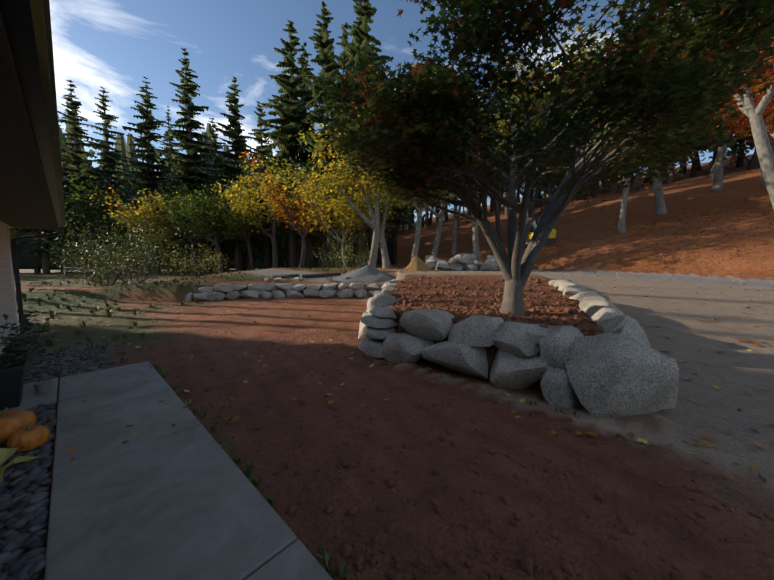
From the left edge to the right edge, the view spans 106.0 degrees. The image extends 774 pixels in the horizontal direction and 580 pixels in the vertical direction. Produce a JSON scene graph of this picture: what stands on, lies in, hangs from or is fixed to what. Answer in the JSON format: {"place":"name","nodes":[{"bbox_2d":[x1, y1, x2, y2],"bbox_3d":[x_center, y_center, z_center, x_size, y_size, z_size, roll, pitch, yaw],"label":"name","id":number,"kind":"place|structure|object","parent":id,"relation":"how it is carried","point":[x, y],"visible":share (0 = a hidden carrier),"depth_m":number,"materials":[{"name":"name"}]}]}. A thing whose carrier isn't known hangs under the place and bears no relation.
{"place":"outdoors","nodes":[
{"label":"outdoors","id":0,"kind":"place"},
{"bbox_2d":[19,269,235,272],"bbox_3d":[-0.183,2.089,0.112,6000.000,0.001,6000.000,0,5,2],"label":"road","id":1,"kind":"structure","parent":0,"point":[28,271],"depth_m":177.31,"materials":[{"name":"grey asphalt"}]},
{"bbox_2d":[13,0,431,274],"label":"conifer","id":2,"kind":"object","parent":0,"point":[128,170],"depth_m":40.88,"materials":[{"name":"green plant"}]},
{"bbox_2d":[1,154,773,579],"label":"terrain","id":3,"kind":"structure","parent":0,"point":[743,378],"depth_m":3.16,"materials":[{"name":"brown soil"}]},
{"bbox_2d":[0,220,15,353],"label":"house walls","id":4,"kind":"structure","parent":3,"relation":"on","point":[6,300],"depth_m":5.81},
{"bbox_2d":[6,224,19,333],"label":"house corner trim","id":5,"kind":"structure","parent":4,"relation":"attached to","point":[11,267],"depth_m":6.42,"materials":[{"name":"brown wood"}]},
{"bbox_2d":[0,6,58,230],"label":"roof soffit","id":6,"kind":"structure","parent":4,"relation":"attached to","point":[25,200],"depth_m":2.57,"materials":[{"name":"brown wood"}]},
{"bbox_2d":[0,0,64,326],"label":"roof fascia","id":7,"kind":"structure","parent":4,"relation":"attached to","point":[28,26],"depth_m":1.59,"materials":[{"name":"brown wood"}]},
{"bbox_2d":[0,344,116,579],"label":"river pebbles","id":8,"kind":"object","parent":3,"relation":"on","point":[25,500],"visible":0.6,"depth_m":1.87,"materials":[{"name":"grey gravel"}]},
{"bbox_2d":[0,408,36,445],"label":"pumpkin","id":9,"kind":"object","parent":8,"relation":"on","point":[12,422],"visible":0.77,"depth_m":2.39,"materials":[{"name":"orange"}]},
{"bbox_2d":[0,446,38,483],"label":"leaves","id":10,"kind":"object","parent":8,"relation":"on","point":[6,454],"visible":1,"depth_m":2.09,"materials":[{"name":"green plant"}]},
{"bbox_2d":[7,421,49,452],"bbox_3d":[-2.863,1.156,2.332,0.220,0.211,0.220,0,5,2],"label":"pumpkin","id":11,"kind":"object","parent":8,"relation":"on","point":[29,437],"visible":1,"depth_m":2.29,"materials":[{"name":"orange"}]},
{"bbox_2d":[64,266,124,273],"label":"rail fence","id":12,"kind":"object","parent":3,"relation":"on","point":[81,271],"visible":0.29,"depth_m":41.63,"materials":[{"name":"brown"}]},
{"bbox_2d":[0,361,332,579],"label":"sidewalk slabs","id":13,"kind":"structure","parent":3,"relation":"on","point":[159,496],"depth_m":1.83,"materials":[{"name":"concrete"}]},
{"bbox_2d":[0,310,63,410],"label":"potted plant","id":14,"kind":"object","parent":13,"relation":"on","point":[12,372],"visible":1,"depth_m":3.00,"materials":[{"name":"black"}]},
{"bbox_2d":[21,208,382,287],"bbox_3d":[-10.914,-2.180,16.745,21.040,4.200,10.211,0,5,2],"label":"shrub","id":15,"kind":"object","parent":3,"relation":"on","point":[100,255],"depth_m":15.57,"materials":[{"name":"green plant"}]},
{"bbox_2d":[128,277,333,285],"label":"loose rocks","id":16,"kind":"object","parent":3,"relation":"on","point":[276,280],"visible":0.9,"depth_m":15.57,"materials":[{"name":"stone"}]},
{"bbox_2d":[184,282,387,301],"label":"boulder wall","id":17,"kind":"structure","parent":3,"relation":"on","point":[256,291],"depth_m":13.85,"materials":[{"name":"stone"}]},
{"bbox_2d":[15,268,579,579],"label":"grass tufts","id":18,"kind":"object","parent":3,"relation":"on","point":[249,475],"visible":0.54,"depth_m":4.74,"materials":[{"name":"green plant"}]},
{"bbox_2d":[272,273,346,277],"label":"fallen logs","id":19,"kind":"object","parent":3,"relation":"on","point":[306,275],"visible":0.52,"depth_m":17.82,"materials":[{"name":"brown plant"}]},
{"bbox_2d":[325,265,395,282],"bbox_3d":[-1.427,-0.998,17.677,5.132,1.094,4.065,0,5,2],"label":"gravel pile","id":20,"kind":"object","parent":3,"relation":"on","point":[366,273],"visible":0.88,"depth_m":16.63,"materials":[{"name":"grey gravel"}]},
{"bbox_2d":[2,2,773,263],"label":"autumn foliage","id":21,"kind":"object","parent":3,"relation":"on","point":[196,217],"visible":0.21,"depth_m":30.78,"materials":[{"name":"yellow plant"}]},
{"bbox_2d":[10,28,773,276],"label":"forest","id":22,"kind":"object","parent":3,"relation":"on","point":[275,260],"visible":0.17,"depth_m":40.30,"materials":[{"name":"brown plant"}]},
{"bbox_2d":[14,198,773,482],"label":"leaf litter","id":23,"kind":"object","parent":3,"relation":"on","point":[630,434],"visible":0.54,"depth_m":7.84,"materials":[{"name":"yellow plant"}]},
{"bbox_2d":[43,276,773,579],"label":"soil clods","id":24,"kind":"object","parent":3,"relation":"on","point":[526,564],"visible":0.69,"depth_m":2.19,"materials":[{"name":"brown soil"}]},
{"bbox_2d":[401,255,433,270],"bbox_3d":[2.053,-1.774,19.621,2.600,1.171,2.921,0,5,2],"label":"dirt pile","id":25,"kind":"object","parent":3,"relation":"on","point":[417,263],"visible":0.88,"depth_m":19.02,"materials":[{"name":"beige sand"}]},
{"bbox_2d":[111,289,772,539],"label":"ground twigs","id":26,"kind":"object","parent":3,"relation":"on","point":[493,424],"visible":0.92,"depth_m":2.76,"materials":[{"name":"brown wood"}]},
{"bbox_2d":[425,253,507,270],"bbox_3d":[5.907,-1.884,19.973,6.808,1.423,3.215,1,5,12],"label":"rock pile","id":27,"kind":"object","parent":3,"relation":"on","point":[463,261],"visible":0.67,"depth_m":19.55,"materials":[{"name":"stone"}]},
{"bbox_2d":[358,279,678,417],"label":"boulder retaining wall","id":28,"kind":"structure","parent":3,"relation":"on","point":[619,367],"depth_m":3.42,"materials":[{"name":"stone"}]},
{"bbox_2d":[287,71,773,268],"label":"tree trunks","id":29,"kind":"object","parent":3,"relation":"on","point":[753,114],"visible":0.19,"depth_m":20.43,"materials":[{"name":"white plant"}]},
{"bbox_2d":[526,212,555,245],"bbox_3d":[10.869,-4.617,21.992,3.638,2.420,1.400,-1,5,-18],"label":"excavator","id":30,"kind":"object","parent":3,"relation":"on","point":[551,237],"visible":0.25,"depth_m":21.93,"materials":[{"name":"yellow metal"}]},
{"bbox_2d":[313,0,773,314],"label":"tree","id":31,"kind":"object","parent":3,"relation":"on","point":[653,76],"depth_m":3.34,"materials":[{"name":"green plant"}]},
{"bbox_2d":[681,438,773,530],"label":"fallen leaves","id":32,"kind":"object","parent":3,"relation":"on","point":[724,495],"visible":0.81,"depth_m":1.92,"materials":[{"name":"brown plant"}]},
{"bbox_2d":[49,0,754,220],"label":"sky","id":33,"kind":"structure","parent":0,"point":[111,45],"materials":[{"name":"blue"}]}
]}

